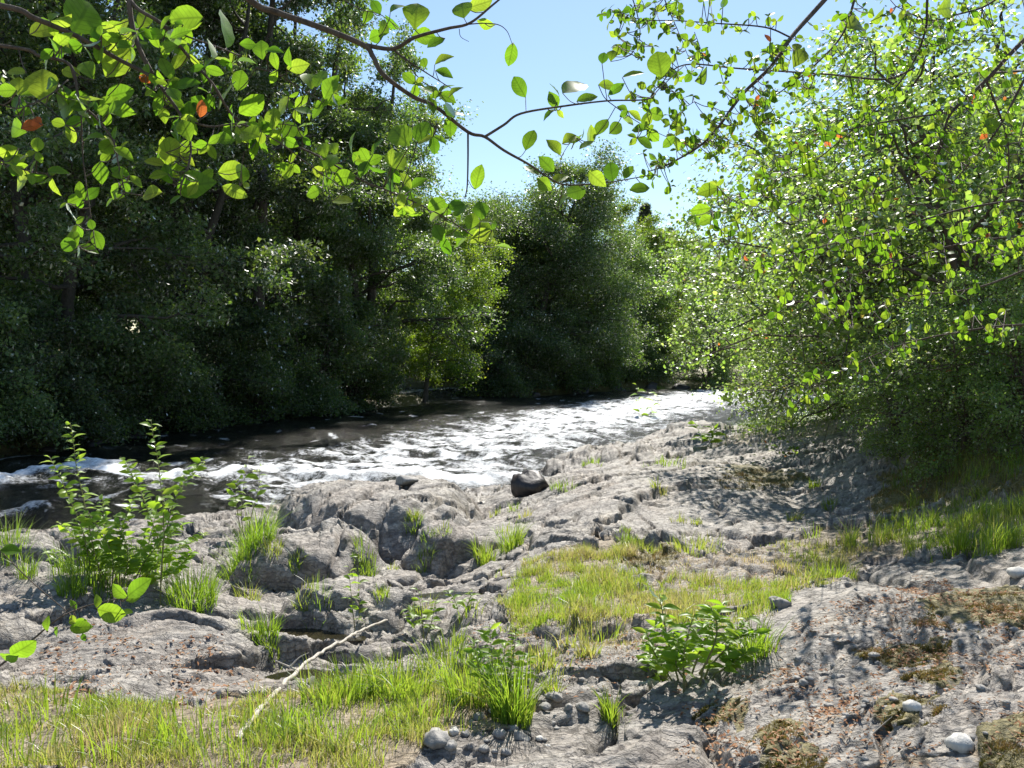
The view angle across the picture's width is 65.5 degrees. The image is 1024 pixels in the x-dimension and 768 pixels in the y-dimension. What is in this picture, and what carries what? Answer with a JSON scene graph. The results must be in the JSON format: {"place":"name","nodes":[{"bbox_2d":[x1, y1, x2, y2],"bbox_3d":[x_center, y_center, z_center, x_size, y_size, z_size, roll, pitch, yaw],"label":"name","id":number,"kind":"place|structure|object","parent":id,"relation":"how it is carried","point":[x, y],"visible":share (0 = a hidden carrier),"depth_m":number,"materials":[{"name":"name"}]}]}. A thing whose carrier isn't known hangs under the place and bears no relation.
{"place":"outdoors","nodes":[
{"label":"outdoors","id":0,"kind":"place"},
{"bbox_2d":[265,669,345,682],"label":"pool water","id":1,"kind":"structure","parent":0,"point":[277,676],"depth_m":4.94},
{"bbox_2d":[246,626,365,640],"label":"pool water","id":2,"kind":"structure","parent":0,"point":[316,634],"depth_m":5.88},
{"bbox_2d":[0,387,834,531],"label":"river","id":3,"kind":"structure","parent":0,"point":[462,442],"depth_m":20.37,"materials":[{"name":"liquid"}]},
{"bbox_2d":[468,532,507,565],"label":"grass tuft","id":4,"kind":"object","parent":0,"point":[484,557],"visible":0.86,"depth_m":8.08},
{"bbox_2d":[0,352,1023,767],"bbox_3d":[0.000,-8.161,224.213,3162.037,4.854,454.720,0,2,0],"label":"ground","id":5,"kind":"structure","parent":0,"point":[656,730],"depth_m":4.76,"materials":[{"name":"stone"}]},
{"bbox_2d":[0,707,81,767],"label":"grass tuft","id":6,"kind":"object","parent":5,"relation":"on","point":[17,744],"visible":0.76,"depth_m":3.21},
{"bbox_2d":[0,301,94,451],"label":"bank shrub","id":7,"kind":"object","parent":5,"relation":"on","point":[13,402],"visible":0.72,"depth_m":19.04,"materials":[{"name":"green plant"}]},
{"bbox_2d":[0,670,98,725],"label":"grass tuft","id":8,"kind":"object","parent":5,"relation":"on","point":[46,707],"visible":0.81,"depth_m":3.65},
{"bbox_2d":[0,529,114,572],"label":"rock outcrop","id":9,"kind":"object","parent":5,"relation":"on","point":[56,536],"visible":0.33,"depth_m":7.20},
{"bbox_2d":[0,507,49,567],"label":"grass tuft","id":10,"kind":"object","parent":9,"relation":"on","point":[6,540],"visible":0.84,"depth_m":7.13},
{"bbox_2d":[32,563,98,599],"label":"grass tuft","id":11,"kind":"object","parent":5,"relation":"on","point":[71,585],"visible":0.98,"depth_m":5.85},
{"bbox_2d":[0,295,149,456],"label":"bank shrub","id":12,"kind":"object","parent":5,"relation":"on","point":[68,341],"visible":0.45,"depth_m":20.53,"materials":[{"name":"green plant"}]},
{"bbox_2d":[37,530,140,603],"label":"grass tuft","id":13,"kind":"object","parent":5,"relation":"on","point":[84,565],"visible":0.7,"depth_m":6.03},
{"bbox_2d":[0,1,197,327],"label":"alder tree","id":14,"kind":"object","parent":5,"relation":"on","point":[6,199],"visible":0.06,"depth_m":29.77,"materials":[{"name":"green plant"}]},
{"bbox_2d":[3,288,214,446],"bbox_3d":[-12.095,0.138,23.475,6.808,5.799,6.034,0,2,-7],"label":"bank shrub","id":15,"kind":"object","parent":5,"relation":"on","point":[106,331],"visible":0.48,"depth_m":22.59,"materials":[{"name":"green plant"}]},
{"bbox_2d":[45,692,177,762],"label":"grass tuft","id":16,"kind":"object","parent":5,"relation":"on","point":[105,741],"visible":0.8,"depth_m":3.22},
{"bbox_2d":[40,419,208,604],"bbox_3d":[-3.047,1.008,6.222,1.329,1.483,0.595,0,2,0],"label":"sapling","id":17,"kind":"object","parent":5,"relation":"on","point":[114,547],"visible":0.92,"depth_m":6.14,"materials":[{"name":"green plant"}]},
{"bbox_2d":[0,0,260,395],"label":"alder tree","id":18,"kind":"object","parent":5,"relation":"on","point":[33,288],"visible":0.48,"depth_m":22.23,"materials":[{"name":"green plant"}]},
{"bbox_2d":[0,0,270,353],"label":"alder tree","id":19,"kind":"object","parent":5,"relation":"on","point":[44,255],"visible":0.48,"depth_m":20.37,"materials":[{"name":"green plant"}]},
{"bbox_2d":[1,0,271,322],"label":"alder tree","id":20,"kind":"object","parent":5,"relation":"on","point":[78,294],"visible":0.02,"depth_m":32.11,"materials":[{"name":"green plant"}]},
{"bbox_2d":[18,608,270,680],"bbox_3d":[-2.354,1.804,5.165,1.828,0.572,1.338,0,2,0],"label":"rock slab","id":21,"kind":"object","parent":5,"relation":"on","point":[160,629],"visible":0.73,"depth_m":4.96,"materials":[{"name":"stone"}]},
{"bbox_2d":[92,313,234,433],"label":"bank shrub","id":22,"kind":"object","parent":5,"relation":"on","point":[183,423],"visible":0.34,"depth_m":25.07,"materials":[{"name":"green plant"}]},
{"bbox_2d":[9,0,364,407],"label":"alder tree","id":23,"kind":"object","parent":5,"relation":"on","point":[274,259],"visible":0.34,"depth_m":26.33,"materials":[{"name":"green plant"}]},
{"bbox_2d":[153,554,241,613],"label":"grass tuft","id":24,"kind":"object","parent":5,"relation":"on","point":[178,590],"visible":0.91,"depth_m":6.23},
{"bbox_2d":[140,689,256,746],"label":"grass tuft","id":25,"kind":"object","parent":5,"relation":"on","point":[175,719],"visible":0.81,"depth_m":3.37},
{"bbox_2d":[101,298,308,432],"bbox_3d":[-10.562,-0.027,27.660,7.118,6.063,6.308,-1,2,-22],"label":"bank shrub","id":26,"kind":"object","parent":5,"relation":"on","point":[230,362],"visible":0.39,"depth_m":27.35,"materials":[{"name":"green plant"}]},
{"bbox_2d":[186,709,307,767],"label":"grass tuft","id":27,"kind":"object","parent":5,"relation":"on","point":[261,765],"visible":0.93,"depth_m":3.15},
{"bbox_2d":[226,455,269,534],"bbox_3d":[-3.336,1.432,10.040,0.545,1.076,0.355,-1,3,-28],"label":"sapling","id":28,"kind":"object","parent":5,"relation":"on","point":[232,485],"visible":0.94,"depth_m":10.05,"materials":[{"name":"green plant"}]},
{"bbox_2d":[208,495,301,579],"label":"grass tuft","id":29,"kind":"object","parent":5,"relation":"on","point":[249,539],"visible":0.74,"depth_m":7.70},
{"bbox_2d":[0,0,513,255],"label":"overhanging tree","id":30,"kind":"object","parent":5,"relation":"on","point":[80,18],"visible":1,"depth_m":1.76,"materials":[{"name":"green plant"}]},
{"bbox_2d":[0,544,150,666],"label":"leafy twig","id":31,"kind":"object","parent":30,"relation":"attached to","point":[114,613],"visible":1,"depth_m":1.85,"materials":[{"name":"green plant"}]},
{"bbox_2d":[245,0,684,207],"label":"overhanging bough","id":32,"kind":"object","parent":30,"relation":"attached to","point":[416,15],"visible":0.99,"depth_m":2.20,"materials":[{"name":"green plant"}]},
{"bbox_2d":[85,0,428,418],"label":"alder tree","id":33,"kind":"object","parent":5,"relation":"on","point":[249,233],"visible":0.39,"depth_m":28.94,"materials":[{"name":"green plant"}]},
{"bbox_2d":[242,604,291,647],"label":"grass tuft","id":34,"kind":"object","parent":5,"relation":"on","point":[273,632],"visible":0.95,"depth_m":5.30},
{"bbox_2d":[0,664,535,767],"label":"grass","id":35,"kind":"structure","parent":5,"relation":"on","point":[58,759],"depth_m":3.34,"materials":[{"name":"plant"}]},
{"bbox_2d":[201,305,348,422],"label":"bank shrub","id":36,"kind":"object","parent":5,"relation":"on","point":[300,401],"visible":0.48,"depth_m":29.67,"materials":[{"name":"green plant"}]},
{"bbox_2d":[151,0,421,351],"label":"alder tree","id":37,"kind":"object","parent":5,"relation":"on","point":[323,228],"visible":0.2,"depth_m":33.52,"materials":[{"name":"green plant"}]},
{"bbox_2d":[241,678,335,735],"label":"grass tuft","id":38,"kind":"object","parent":5,"relation":"on","point":[291,712],"visible":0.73,"depth_m":3.49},
{"bbox_2d":[216,518,385,592],"bbox_3d":[-2.060,1.865,7.937,1.854,0.930,1.442,-1,2,-19],"label":"rock ledge","id":39,"kind":"object","parent":5,"relation":"on","point":[329,546],"visible":0.72,"depth_m":7.54,"materials":[{"name":"stone"}]},
{"bbox_2d":[234,619,387,741],"bbox_3d":[-1.152,1.596,4.581,0.278,0.406,2.606,0,2,4],"label":"dead branch","id":40,"kind":"object","parent":5,"relation":"on","point":[295,674],"visible":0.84,"depth_m":4.43,"materials":[{"name":"brown wood"}]},
{"bbox_2d":[247,302,400,417],"bbox_3d":[-8.298,-0.205,32.872,7.427,6.326,6.583,-2,3,-37],"label":"bank shrub","id":41,"kind":"object","parent":5,"relation":"on","point":[344,404],"visible":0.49,"depth_m":32.08,"materials":[{"name":"green plant"}]},
{"bbox_2d":[283,657,377,709],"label":"grass tuft","id":42,"kind":"object","parent":5,"relation":"on","point":[336,692],"visible":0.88,"depth_m":3.75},
{"bbox_2d":[291,692,395,750],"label":"grass tuft","id":43,"kind":"object","parent":5,"relation":"on","point":[361,721],"visible":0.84,"depth_m":3.36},
{"bbox_2d":[207,77,483,391],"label":"alder tree","id":44,"kind":"object","parent":5,"relation":"on","point":[426,149],"visible":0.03,"depth_m":46.68,"materials":[{"name":"green plant"}]},
{"bbox_2d":[279,576,414,614],"bbox_3d":[-1.239,1.825,6.496,1.322,0.539,1.014,0,2,0],"label":"rock slab","id":45,"kind":"object","parent":5,"relation":"on","point":[398,595],"visible":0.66,"depth_m":6.18,"materials":[{"name":"stone"}]},
{"bbox_2d":[342,554,368,630],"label":"weed","id":46,"kind":"object","parent":5,"relation":"on","point":[354,607],"visible":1,"depth_m":5.86,"materials":[{"name":"green plant"}]},
{"bbox_2d":[317,649,407,698],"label":"grass tuft","id":47,"kind":"object","parent":5,"relation":"on","point":[357,681],"visible":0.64,"depth_m":3.90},
{"bbox_2d":[310,310,417,410],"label":"bank shrub","id":48,"kind":"object","parent":5,"relation":"on","point":[378,382],"visible":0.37,"depth_m":35.53,"materials":[{"name":"green plant"}]},
{"bbox_2d":[277,475,482,560],"bbox_3d":[-1.849,1.766,10.280,3.005,0.985,3.036,0,2,0],"label":"rock hump","id":49,"kind":"object","parent":5,"relation":"on","point":[375,511],"visible":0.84,"depth_m":9.81,"materials":[{"name":"stone"}]},
{"bbox_2d":[298,19,508,399],"bbox_3d":[-5.360,-7.603,35.912,9.328,17.403,11.808,-2,3,-35],"label":"alder tree","id":50,"kind":"object","parent":5,"relation":"on","point":[377,242],"visible":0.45,"depth_m":35.04,"materials":[{"name":"green plant"}]},
{"bbox_2d":[350,642,468,702],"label":"grass tuft","id":51,"kind":"object","parent":5,"relation":"on","point":[413,683],"visible":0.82,"depth_m":3.92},
{"bbox_2d":[400,587,444,640],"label":"weed","id":52,"kind":"object","parent":5,"relation":"on","point":[428,613],"visible":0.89,"depth_m":5.49,"materials":[{"name":"green plant"}]},
{"bbox_2d":[379,672,469,731],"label":"grass tuft","id":53,"kind":"object","parent":5,"relation":"on","point":[419,706],"visible":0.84,"depth_m":3.54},
{"bbox_2d":[423,727,450,749],"bbox_3d":[-0.315,1.459,3.256,0.103,0.084,0.120,-2,3,-34],"label":"stone","id":54,"kind":"object","parent":5,"relation":"on","point":[436,738],"visible":0.93,"depth_m":3.23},
{"bbox_2d":[393,623,488,683],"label":"grass tuft","id":55,"kind":"object","parent":5,"relation":"on","point":[459,655],"visible":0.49,"depth_m":4.36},
{"bbox_2d":[392,519,495,579],"bbox_3d":[-0.698,1.869,8.451,1.209,0.873,1.115,2,3,33],"label":"rock block","id":56,"kind":"object","parent":5,"relation":"on","point":[454,557],"visible":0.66,"depth_m":8.12,"materials":[{"name":"stone"}]},
{"bbox_2d":[395,230,517,402],"bbox_3d":[-2.807,-3.165,39.431,6.804,8.872,6.103,0,2,0],"label":"alder tree","id":57,"kind":"object","parent":5,"relation":"on","point":[426,366],"visible":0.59,"depth_m":39.59,"materials":[{"name":"green plant"}]},
{"bbox_2d":[393,188,522,370],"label":"alder tree","id":58,"kind":"object","parent":5,"relation":"on","point":[487,200],"visible":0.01,"depth_m":61.00,"materials":[{"name":"green plant"}]},
{"bbox_2d":[415,644,516,708],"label":"grass tuft","id":59,"kind":"object","parent":5,"relation":"on","point":[453,683],"visible":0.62,"depth_m":3.69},
{"bbox_2d":[441,598,513,639],"bbox_3d":[-0.230,1.672,5.424,0.652,0.426,0.579,0,2,0],"label":"rock block","id":60,"kind":"object","parent":5,"relation":"on","point":[496,610],"visible":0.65,"depth_m":5.32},
{"bbox_2d":[435,321,550,397],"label":"bank shrub","id":61,"kind":"object","parent":5,"relation":"on","point":[492,386],"visible":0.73,"depth_m":45.05,"materials":[{"name":"green plant"}]},
{"bbox_2d":[463,622,537,691],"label":"weed","id":62,"kind":"object","parent":5,"relation":"on","point":[484,635],"visible":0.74,"depth_m":3.66,"materials":[{"name":"green plant"}]},
{"bbox_2d":[486,514,532,554],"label":"grass tuft","id":63,"kind":"object","parent":5,"relation":"on","point":[510,545],"visible":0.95,"depth_m":8.52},
{"bbox_2d":[450,631,589,729],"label":"grass tuft","id":64,"kind":"object","parent":5,"relation":"on","point":[509,697],"visible":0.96,"depth_m":3.52,"materials":[{"name":"plant"}]},
{"bbox_2d":[22,517,1023,767],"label":"fallen leaves","id":65,"kind":"object","parent":5,"relation":"on","point":[908,653],"visible":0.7,"depth_m":3.71,"materials":[{"name":"brown plant"}]},
{"bbox_2d":[476,309,579,393],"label":"bank shrub","id":66,"kind":"object","parent":5,"relation":"on","point":[534,347],"visible":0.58,"depth_m":46.07,"materials":[{"name":"green plant"}]},
{"bbox_2d":[440,137,665,391],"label":"alder tree","id":67,"kind":"object","parent":5,"relation":"on","point":[596,199],"visible":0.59,"depth_m":48.26,"materials":[{"name":"green plant"}]},
{"bbox_2d":[515,308,614,393],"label":"bank shrub","id":68,"kind":"object","parent":5,"relation":"on","point":[588,373],"visible":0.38,"depth_m":48.59,"materials":[{"name":"green plant"}]},
{"bbox_2d":[506,638,633,687],"bbox_3d":[0.385,1.612,4.296,1.158,0.348,1.063,0,2,0],"label":"rock slab","id":69,"kind":"object","parent":5,"relation":"on","point":[611,674],"visible":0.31,"depth_m":4.19,"materials":[{"name":"stone"}]},
{"bbox_2d":[505,610,649,660],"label":"grass","id":70,"kind":"structure","parent":5,"relation":"on","point":[625,643],"depth_m":4.55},
{"bbox_2d":[493,195,683,385],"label":"alder tree","id":71,"kind":"object","parent":5,"relation":"on","point":[627,280],"visible":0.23,"depth_m":51.54,"materials":[{"name":"green plant"}]},
{"bbox_2d":[539,441,673,476],"bbox_3d":[1.967,1.783,17.165,3.212,1.172,3.120,-2,3,-44],"label":"rock ledge","id":72,"kind":"object","parent":5,"relation":"on","point":[577,456],"visible":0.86,"depth_m":16.55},
{"bbox_2d":[593,684,635,729],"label":"grass tuft","id":73,"kind":"object","parent":5,"relation":"on","point":[609,712],"visible":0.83,"depth_m":3.64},
{"bbox_2d":[579,310,654,391],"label":"bank shrub","id":74,"kind":"object","parent":5,"relation":"on","point":[621,362],"visible":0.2,"depth_m":52.19,"materials":[{"name":"green plant"}]},
{"bbox_2d":[466,456,802,539],"bbox_3d":[1.798,1.772,12.122,4.999,1.153,9.138,1,2,14],"label":"rock sheet","id":75,"kind":"object","parent":5,"relation":"on","point":[626,490],"visible":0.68,"depth_m":10.19,"materials":[{"name":"stone"}]},
{"bbox_2d":[511,470,548,497],"bbox_3d":[0.281,1.558,11.704,0.582,0.587,0.611,-8,5,-6],"label":"boulder","id":76,"kind":"object","parent":75,"relation":"on","point":[525,483],"visible":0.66,"depth_m":11.54,"materials":[{"name":"stone"}]},
{"bbox_2d":[597,250,683,377],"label":"alder tree","id":77,"kind":"object","parent":5,"relation":"on","point":[646,310],"visible":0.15,"depth_m":59.17,"materials":[{"name":"green plant"}]},
{"bbox_2d":[614,319,683,385],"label":"bank shrub","id":78,"kind":"object","parent":5,"relation":"on","point":[658,370],"visible":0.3,"depth_m":55.65,"materials":[{"name":"green plant"}]},
{"bbox_2d":[599,195,704,342],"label":"birch tree","id":79,"kind":"object","parent":5,"relation":"on","point":[652,218],"visible":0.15,"depth_m":66.23,"materials":[{"name":"green plant"}]},
{"bbox_2d":[626,224,691,363],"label":"birch tree","id":80,"kind":"object","parent":5,"relation":"on","point":[656,232],"visible":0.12,"depth_m":64.22,"materials":[{"name":"green plant"}]},
{"bbox_2d":[634,280,684,374],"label":"willow bush","id":81,"kind":"object","parent":5,"relation":"on","point":[662,326],"visible":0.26,"depth_m":60.29,"materials":[{"name":"green plant"}]},
{"bbox_2d":[646,420,729,436],"bbox_3d":[4.678,1.425,21.648,2.735,0.936,2.681,2,3,34],"label":"rock ledge","id":82,"kind":"object","parent":5,"relation":"on","point":[677,429],"visible":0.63,"depth_m":21.11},
{"bbox_2d":[665,233,716,361],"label":"birch tree","id":83,"kind":"object","parent":5,"relation":"on","point":[689,247],"visible":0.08,"depth_m":71.31,"materials":[{"name":"green plant"}]},
{"bbox_2d":[665,530,727,557],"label":"grass tuft","id":84,"kind":"object","parent":5,"relation":"on","point":[703,546],"visible":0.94,"depth_m":7.31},
{"bbox_2d":[654,298,755,388],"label":"bush","id":85,"kind":"object","parent":5,"relation":"on","point":[718,370],"visible":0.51,"depth_m":56.47,"materials":[{"name":"green plant"}]},
{"bbox_2d":[688,421,724,446],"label":"weed","id":86,"kind":"object","parent":5,"relation":"on","point":[704,437],"visible":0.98,"depth_m":16.96,"materials":[{"name":"green plant"}]},
{"bbox_2d":[672,249,764,374],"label":"willow tree","id":87,"kind":"object","parent":5,"relation":"on","point":[697,311],"visible":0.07,"depth_m":59.52,"materials":[{"name":"green plant"}]},
{"bbox_2d":[716,611,791,663],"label":"grass tuft","id":88,"kind":"object","parent":5,"relation":"on","point":[761,642],"visible":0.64,"depth_m":4.02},
{"bbox_2d":[607,533,906,620],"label":"grass","id":89,"kind":"structure","parent":5,"relation":"on","point":[750,556],"depth_m":6.49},
{"bbox_2d":[723,411,841,443],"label":"grass","id":90,"kind":"structure","parent":5,"relation":"on","point":[804,419],"depth_m":17.64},
{"bbox_2d":[650,178,921,425],"bbox_3d":[8.012,-1.954,20.044,7.802,7.412,9.187,0,2,-11],"label":"bush","id":91,"kind":"object","parent":5,"relation":"on","point":[718,303],"visible":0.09,"depth_m":21.33,"materials":[{"name":"green plant"}]},
{"bbox_2d":[596,0,1023,416],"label":"overhanging tree","id":92,"kind":"object","parent":5,"relation":"on","point":[934,165],"visible":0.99,"depth_m":4.05,"materials":[{"name":"green plant"}]},
{"bbox_2d":[751,527,877,600],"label":"grass","id":93,"kind":"structure","parent":5,"relation":"on","point":[811,577],"depth_m":6.44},
{"bbox_2d":[621,444,1023,767],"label":"moss","id":94,"kind":"object","parent":5,"relation":"on","point":[1001,743],"visible":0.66,"depth_m":3.79,"materials":[{"name":"plant"}]},
{"bbox_2d":[798,555,865,579],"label":"grass tuft","id":95,"kind":"object","parent":5,"relation":"on","point":[840,573],"visible":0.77,"depth_m":6.08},
{"bbox_2d":[646,90,1023,464],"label":"bush","id":96,"kind":"object","parent":5,"relation":"on","point":[802,239],"visible":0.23,"depth_m":12.99,"materials":[{"name":"green plant"}]},
{"bbox_2d":[687,205,992,436],"bbox_3d":[6.891,-1.182,16.936,6.377,6.134,6.882,0,2,0],"label":"bush","id":97,"kind":"object","parent":5,"relation":"on","point":[776,340],"visible":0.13,"depth_m":16.88,"materials":[{"name":"green plant"}]},
{"bbox_2d":[724,580,979,664],"bbox_3d":[1.841,1.413,4.600,2.732,0.519,2.312,0,2,0],"label":"rock outcrop","id":98,"kind":"object","parent":5,"relation":"on","point":[808,603],"visible":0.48,"depth_m":4.24,"materials":[{"name":"stone"}]},
{"bbox_2d":[632,585,770,692],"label":"weed","id":99,"kind":"object","parent":98,"relation":"on","point":[671,657],"visible":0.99,"depth_m":3.88,"materials":[{"name":"green plant"}]},
{"bbox_2d":[692,0,1023,463],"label":"bush","id":100,"kind":"object","parent":5,"relation":"on","point":[900,200],"visible":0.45,"depth_m":9.92,"materials":[{"name":"green plant"}]},
{"bbox_2d":[717,121,1021,419],"bbox_3d":[7.931,-1.947,16.202,7.143,6.870,7.708,1,2,22],"label":"bush","id":101,"kind":"object","parent":5,"relation":"on","point":[833,309],"visible":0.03,"depth_m":15.64,"materials":[{"name":"green plant"}]},
{"bbox_2d":[764,0,1023,402],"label":"bush","id":102,"kind":"object","parent":5,"relation":"on","point":[952,73],"visible":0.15,"depth_m":12.98,"materials":[{"name":"green plant"}]},
{"bbox_2d":[832,319,1015,465],"bbox_3d":[5.184,0.166,9.808,2.426,1.957,2.060,-2,3,-36],"label":"bush","id":103,"kind":"object","parent":5,"relation":"on","point":[882,446],"visible":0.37,"depth_m":9.76,"materials":[{"name":"green plant"}]},
{"bbox_2d":[827,265,1023,492],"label":"bush","id":104,"kind":"object","parent":5,"relation":"on","point":[959,279],"visible":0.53,"depth_m":8.73,"materials":[{"name":"green plant"}]},
{"bbox_2d":[834,471,1023,563],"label":"grass","id":105,"kind":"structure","parent":5,"relation":"on","point":[999,532],"depth_m":6.77,"materials":[{"name":"plant"}]},
{"bbox_2d":[879,415,1023,494],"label":"grass","id":106,"kind":"structure","parent":5,"relation":"on","point":[983,473],"depth_m":8.27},
{"bbox_2d":[944,732,974,752],"bbox_3d":[1.561,1.256,2.772,0.096,0.077,0.090,0,2,8],"label":"stone","id":107,"kind":"object","parent":5,"relation":"on","point":[959,742],"visible":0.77,"depth_m":2.75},
{"bbox_2d":[928,510,994,558],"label":"grass tuft","id":108,"kind":"object","parent":5,"relation":"on","point":[968,542],"visible":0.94,"depth_m":6.27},
{"bbox_2d":[917,264,1023,463],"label":"bush","id":109,"kind":"object","parent":5,"relation":"on","point":[995,394],"visible":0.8,"depth_m":8.08,"materials":[{"name":"green plant"}]},
{"bbox_2d":[67,0,1023,334],"label":"sky","id":110,"kind":"structure","parent":0,"point":[557,42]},
{"bbox_2d":[467,527,800,640],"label":"grass","id":111,"kind":"structure","parent":0,"point":[575,597],"depth_m":5.62,"materials":[{"name":"plant"}]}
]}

